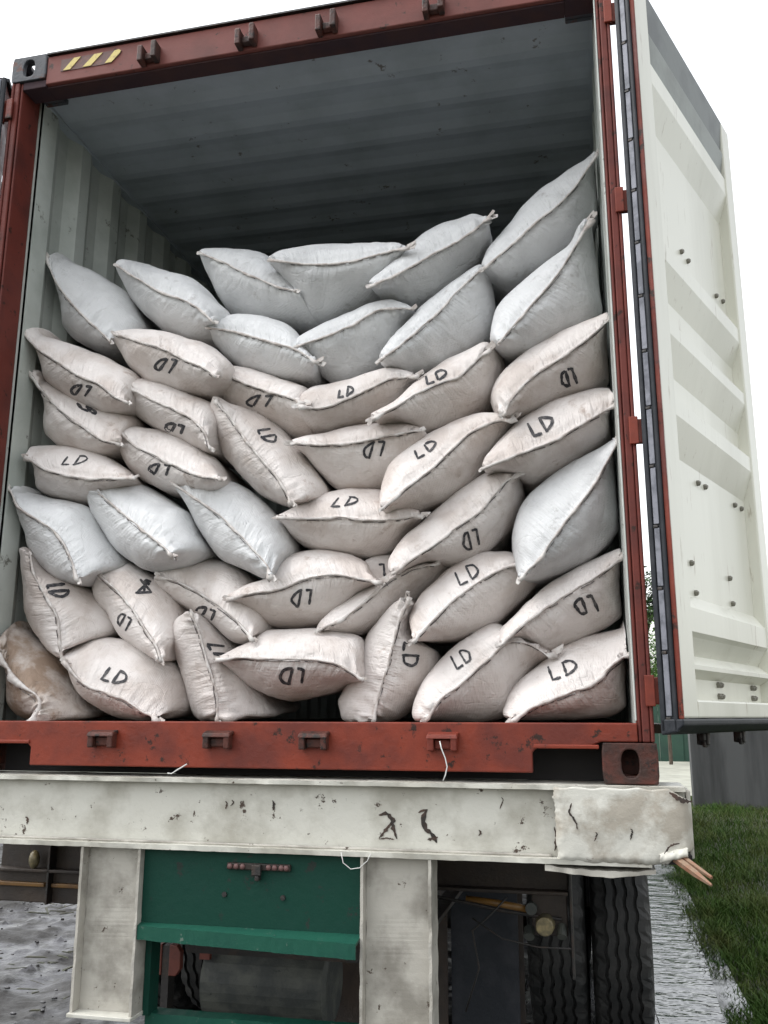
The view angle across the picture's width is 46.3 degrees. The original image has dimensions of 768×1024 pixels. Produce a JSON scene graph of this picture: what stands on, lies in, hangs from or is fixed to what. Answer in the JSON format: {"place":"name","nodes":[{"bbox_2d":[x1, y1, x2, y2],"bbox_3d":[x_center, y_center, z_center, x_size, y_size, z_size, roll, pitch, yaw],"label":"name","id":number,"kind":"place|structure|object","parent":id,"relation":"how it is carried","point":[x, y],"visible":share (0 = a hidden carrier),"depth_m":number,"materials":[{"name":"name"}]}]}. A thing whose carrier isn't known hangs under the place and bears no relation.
{"place":"outdoors","nodes":[
{"label":"outdoors","id":0,"kind":"place"},
{"bbox_2d":[0,843,528,1023],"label":"muddy ground","id":1,"kind":"structure","parent":0,"point":[21,944],"depth_m":5.44,"materials":[{"name":"grey soil"}]},
{"bbox_2d":[0,863,75,1011],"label":"mud debris","id":2,"kind":"object","parent":1,"relation":"on","point":[61,912],"visible":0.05,"depth_m":5.46,"materials":[{"name":"soil"}]},
{"bbox_2d":[0,901,80,1023],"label":"mud clods","id":3,"kind":"object","parent":1,"relation":"on","point":[42,1002],"visible":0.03,"depth_m":5.24,"materials":[{"name":"grey soil"}]},
{"bbox_2d":[0,739,767,998],"bbox_3d":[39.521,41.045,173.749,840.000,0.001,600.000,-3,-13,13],"label":"ground","id":4,"kind":"structure","parent":0,"point":[691,875],"depth_m":9.42,"materials":[{"name":"green plant"}]},
{"bbox_2d":[644,565,657,711],"bbox_3d":[9.491,5.559,33.830,3.987,7.301,4.485,3,-13,-10],"label":"tree","id":5,"kind":"object","parent":4,"relation":"on","point":[649,599],"visible":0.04,"depth_m":34.37,"materials":[{"name":"green plant"}]},
{"bbox_2d":[648,615,672,764],"bbox_3d":[8.832,5.558,28.126,2.058,4.666,1.849,-3,-13,13],"label":"bush","id":6,"kind":"object","parent":4,"relation":"on","point":[669,736],"visible":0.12,"depth_m":28.24,"materials":[{"name":"green plant"}]},
{"bbox_2d":[653,705,689,761],"bbox_3d":[11.636,7.242,30.224,22.990,2.320,0.180,-3,-13,13],"label":"sheet fence","id":7,"kind":"object","parent":4,"relation":"on","point":[680,749],"depth_m":30.43,"materials":[{"name":"green metal"}]},
{"bbox_2d":[661,796,767,1023],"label":"grass","id":8,"kind":"structure","parent":4,"relation":"on","point":[727,907],"depth_m":7.16,"materials":[{"name":"green plant"}]},
{"bbox_2d":[687,718,767,810],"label":"concrete wall","id":9,"kind":"structure","parent":4,"relation":"on","point":[725,768],"depth_m":15.06,"materials":[{"name":"grey concrete"}]},
{"bbox_2d":[0,0,767,710],"label":"sky","id":10,"kind":"structure","parent":0,"point":[723,44],"materials":[{"name":"white"}]},
{"bbox_2d":[525,864,752,1023],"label":"road","id":11,"kind":"structure","parent":0,"point":[718,987],"depth_m":5.00,"materials":[{"name":"grey asphalt"}]},
{"bbox_2d":[0,771,694,1023],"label":"truck trailer","id":12,"kind":"object","parent":11,"relation":"on","point":[232,899],"visible":1,"depth_m":2.87,"materials":[{"name":"white metal"}]},
{"bbox_2d":[341,852,370,868],"bbox_3d":[-0.086,1.057,2.718,0.095,0.048,0.003,-3,-13,13],"label":"loose thread","id":13,"kind":"object","parent":12,"relation":"hanging from","point":[353,868],"visible":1,"depth_m":2.71,"materials":[{"name":"grey fabric"}]},
{"bbox_2d":[0,0,767,784],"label":"shipping container","id":14,"kind":"object","parent":12,"relation":"on","point":[404,122],"visible":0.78,"depth_m":3.59,"materials":[{"name":"red metal"}]},
{"bbox_2d":[0,77,11,193],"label":"door","id":15,"kind":"structure","parent":14,"relation":"in","point":[5,83],"depth_m":3.76,"materials":[{"name":"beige metal"}]},
{"bbox_2d":[0,621,111,720],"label":"sack","id":16,"kind":"object","parent":14,"relation":"on","point":[39,686],"visible":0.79,"depth_m":3.34,"materials":[{"name":"grey"}]},
{"bbox_2d":[19,547,121,662],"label":"sack","id":17,"kind":"object","parent":16,"relation":"on","point":[63,617],"visible":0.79,"depth_m":3.40,"materials":[{"name":"white fabric"}]},
{"bbox_2d":[8,484,153,586],"bbox_3d":[-1.198,0.144,3.751,0.449,0.431,0.740,-3,-13,13],"label":"sack","id":18,"kind":"object","parent":17,"relation":"on","point":[68,541],"visible":0.84,"depth_m":3.46,"materials":[{"name":"white fabric"}]},
{"bbox_2d":[21,445,174,507],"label":"sack","id":19,"kind":"object","parent":18,"relation":"on","point":[72,474],"visible":0.77,"depth_m":3.55,"materials":[{"name":"beige fabric"}]},
{"bbox_2d":[28,370,148,470],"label":"sack","id":20,"kind":"object","parent":19,"relation":"on","point":[69,421],"visible":0.68,"depth_m":3.61,"materials":[{"name":"white fabric"}]},
{"bbox_2d":[24,327,152,428],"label":"sack","id":21,"kind":"object","parent":20,"relation":"on","point":[97,381],"visible":0.84,"depth_m":3.61,"materials":[{"name":"white fabric"}]},
{"bbox_2d":[45,252,161,371],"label":"sack","id":22,"kind":"object","parent":21,"relation":"on","point":[96,308],"visible":0.84,"depth_m":3.81,"materials":[{"name":"white fabric"}]},
{"bbox_2d":[60,637,193,720],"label":"sack","id":23,"kind":"object","parent":14,"relation":"in","point":[119,678],"visible":0.86,"depth_m":3.25,"materials":[{"name":"grey fabric"}]},
{"bbox_2d":[92,563,188,665],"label":"sack","id":24,"kind":"object","parent":23,"relation":"on","point":[141,608],"visible":0.77,"depth_m":3.35,"materials":[{"name":"white fabric"}]},
{"bbox_2d":[173,609,300,720],"bbox_3d":[-0.567,0.630,3.514,0.420,0.425,0.728,-3,-13,13],"label":"sack","id":25,"kind":"object","parent":14,"relation":"in","point":[216,691],"visible":0.82,"depth_m":3.22,"materials":[{"name":"white fabric"}]},
{"bbox_2d":[212,628,366,700],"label":"sack","id":26,"kind":"object","parent":14,"relation":"in","point":[295,664],"visible":0.91,"depth_m":3.10,"materials":[{"name":"white fabric"}]},
{"bbox_2d":[154,559,278,643],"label":"sack","id":27,"kind":"object","parent":26,"relation":"on","point":[202,588],"visible":0.73,"depth_m":3.34,"materials":[{"name":"beige fabric"}]},
{"bbox_2d":[87,485,223,571],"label":"sack","id":28,"kind":"object","parent":27,"relation":"on","point":[144,527],"visible":0.83,"depth_m":3.40,"materials":[{"name":"grey fabric"}]},
{"bbox_2d":[169,481,309,581],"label":"sack","id":29,"kind":"object","parent":27,"relation":"on","point":[237,525],"visible":0.78,"depth_m":3.31,"materials":[{"name":"white fabric"}]},
{"bbox_2d":[118,426,253,500],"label":"sack","id":30,"kind":"object","parent":29,"relation":"on","point":[159,459],"visible":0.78,"depth_m":3.46,"materials":[{"name":"beige fabric"}]},
{"bbox_2d":[131,378,235,469],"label":"sack","id":31,"kind":"object","parent":30,"relation":"on","point":[190,419],"visible":0.77,"depth_m":3.49,"materials":[{"name":"grey fabric"}]},
{"bbox_2d":[110,329,234,401],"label":"sack","id":32,"kind":"object","parent":31,"relation":"on","point":[202,370],"visible":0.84,"depth_m":3.54,"materials":[{"name":"white fabric"}]},
{"bbox_2d":[113,259,234,365],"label":"sack","id":33,"kind":"object","parent":32,"relation":"on","point":[180,304],"visible":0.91,"depth_m":3.71,"materials":[{"name":"white fabric"}]},
{"bbox_2d":[210,396,334,508],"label":"sack","id":34,"kind":"object","parent":29,"relation":"on","point":[262,459],"visible":0.89,"depth_m":3.36,"materials":[{"name":"beige fabric"}]},
{"bbox_2d":[222,366,315,438],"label":"sack","id":35,"kind":"object","parent":34,"relation":"on","point":[272,398],"visible":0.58,"depth_m":3.47,"materials":[{"name":"grey fabric"}]},
{"bbox_2d":[205,314,329,388],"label":"sack","id":36,"kind":"object","parent":35,"relation":"on","point":[264,344],"visible":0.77,"depth_m":3.54,"materials":[{"name":"grey fabric"}]},
{"bbox_2d":[197,248,319,334],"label":"sack","id":37,"kind":"object","parent":36,"relation":"on","point":[244,281],"visible":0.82,"depth_m":3.70,"materials":[{"name":"white fabric"}]},
{"bbox_2d":[222,549,388,628],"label":"sack","id":38,"kind":"object","parent":26,"relation":"on","point":[310,588],"visible":0.86,"depth_m":3.20,"materials":[{"name":"grey fabric"}]},
{"bbox_2d":[272,488,430,560],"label":"sack","id":39,"kind":"object","parent":38,"relation":"on","point":[355,522],"visible":0.87,"depth_m":3.24,"materials":[{"name":"grey fabric"}]},
{"bbox_2d":[284,423,426,489],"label":"sack","id":40,"kind":"object","parent":39,"relation":"on","point":[360,456],"visible":0.77,"depth_m":3.29,"materials":[{"name":"beige fabric"}]},
{"bbox_2d":[291,368,423,433],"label":"sack","id":41,"kind":"object","parent":40,"relation":"on","point":[359,400],"visible":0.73,"depth_m":3.34,"materials":[{"name":"grey fabric"}]},
{"bbox_2d":[294,299,416,382],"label":"sack","id":42,"kind":"object","parent":41,"relation":"on","point":[351,344],"visible":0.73,"depth_m":3.46,"materials":[{"name":"white fabric"}]},
{"bbox_2d":[267,240,416,323],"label":"sack","id":43,"kind":"object","parent":42,"relation":"on","point":[330,281],"visible":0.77,"depth_m":3.52,"materials":[{"name":"grey fabric"}]},
{"bbox_2d":[314,560,449,637],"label":"sack","id":44,"kind":"object","parent":26,"relation":"on","point":[361,613],"visible":0.64,"depth_m":3.17,"materials":[{"name":"beige fabric"}]},
{"bbox_2d":[365,554,390,579],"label":"sack","id":45,"kind":"object","parent":44,"relation":"on","point":[378,566],"visible":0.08,"depth_m":3.26,"materials":[{"name":"beige fabric"}]},
{"bbox_2d":[338,591,442,721],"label":"sack","id":46,"kind":"object","parent":14,"relation":"in","point":[398,669],"visible":0.87,"depth_m":3.08,"materials":[{"name":"grey fabric"}]},
{"bbox_2d":[439,741,447,780],"bbox_3d":[0.180,0.758,2.733,0.027,0.117,0.009,-6,-14,27],"label":"loose thread","id":47,"kind":"object","parent":14,"relation":"hanging from","point":[445,760],"visible":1,"depth_m":2.73,"materials":[{"name":"grey fabric"}]},
{"bbox_2d":[412,623,563,721],"bbox_3d":[0.400,0.585,3.241,0.512,0.344,0.775,-3,-13,13],"label":"sack","id":48,"kind":"object","parent":14,"relation":"in","point":[476,676],"visible":0.81,"depth_m":2.97,"materials":[{"name":"grey fabric"}]},
{"bbox_2d":[407,551,536,645],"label":"sack","id":49,"kind":"object","parent":48,"relation":"on","point":[455,604],"visible":0.88,"depth_m":3.07,"materials":[{"name":"beige fabric"}]},
{"bbox_2d":[388,472,524,575],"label":"sack","id":50,"kind":"object","parent":49,"relation":"on","point":[477,515],"visible":0.91,"depth_m":3.13,"materials":[{"name":"grey fabric"}]},
{"bbox_2d":[378,412,521,521],"bbox_3d":[0.291,-0.126,3.437,0.518,0.407,0.776,-3,-13,13],"label":"sack","id":51,"kind":"object","parent":50,"relation":"on","point":[432,471],"visible":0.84,"depth_m":3.18,"materials":[{"name":"grey fabric"}]},
{"bbox_2d":[365,340,504,433],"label":"sack","id":52,"kind":"object","parent":51,"relation":"on","point":[450,389],"visible":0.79,"depth_m":3.27,"materials":[{"name":"grey fabric"}]},
{"bbox_2d":[375,264,495,379],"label":"sack","id":53,"kind":"object","parent":52,"relation":"on","point":[454,317],"visible":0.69,"depth_m":3.40,"materials":[{"name":"white fabric"}]},
{"bbox_2d":[365,210,497,311],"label":"sack","id":54,"kind":"object","parent":53,"relation":"on","point":[438,258],"visible":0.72,"depth_m":3.48,"materials":[{"name":"grey fabric"}]},
{"bbox_2d":[503,622,628,722],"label":"sack","id":55,"kind":"object","parent":14,"relation":"in","point":[584,678],"visible":0.97,"depth_m":2.89,"materials":[{"name":"grey fabric"}]},
{"bbox_2d":[495,548,622,651],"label":"sack","id":56,"kind":"object","parent":55,"relation":"on","point":[580,602],"visible":0.93,"depth_m":2.98,"materials":[{"name":"beige fabric"}]},
{"bbox_2d":[512,436,617,589],"bbox_3d":[0.676,0.055,3.299,0.384,0.524,0.747,-3,-13,13],"label":"sack","id":57,"kind":"object","parent":56,"relation":"on","point":[566,520],"visible":0.94,"depth_m":3.02,"materials":[{"name":"white fabric"}]},
{"bbox_2d":[478,388,613,497],"bbox_3d":[0.640,-0.238,3.398,0.484,0.356,0.753,-3,-13,13],"label":"sack","id":58,"kind":"object","parent":57,"relation":"on","point":[539,445],"visible":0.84,"depth_m":3.11,"materials":[{"name":"white fabric"}]},
{"bbox_2d":[491,312,608,424],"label":"sack","id":59,"kind":"object","parent":58,"relation":"on","point":[568,361],"visible":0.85,"depth_m":3.19,"materials":[{"name":"white fabric"}]},
{"bbox_2d":[490,210,601,367],"bbox_3d":[0.657,-0.794,3.591,0.413,0.565,0.774,-3,-13,13],"label":"sack","id":60,"kind":"object","parent":59,"relation":"on","point":[556,293],"visible":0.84,"depth_m":3.30,"materials":[{"name":"grey fabric"}]},
{"bbox_2d":[479,149,598,304],"bbox_3d":[0.674,-1.106,3.759,0.478,0.552,0.751,-3,-13,13],"label":"sack","id":61,"kind":"object","parent":60,"relation":"on","point":[539,230],"visible":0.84,"depth_m":3.47,"materials":[{"name":"white fabric"}]},
{"bbox_2d":[614,0,767,746],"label":"door","id":62,"kind":"structure","parent":14,"relation":"attached to","point":[709,564],"depth_m":3.21,"materials":[{"name":"beige paint"}]},
{"bbox_2d":[673,858,712,885],"bbox_3d":[0.855,0.983,2.471,0.032,0.068,0.137,6,-14,-25],"label":"wooden stick","id":63,"kind":"object","parent":12,"relation":"attached to","point":[689,866],"visible":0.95,"depth_m":2.46,"materials":[{"name":"brown wood"}]},
{"bbox_2d":[647,872,724,1023],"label":"puddle","id":64,"kind":"object","parent":11,"relation":"on","point":[685,993],"visible":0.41,"depth_m":5.28,"materials":[{"name":"grey liquid"}]},
{"bbox_2d":[659,761,691,795],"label":"pavement","id":65,"kind":"structure","parent":0,"point":[679,772],"depth_m":23.25,"materials":[{"name":"concrete"}]}
]}

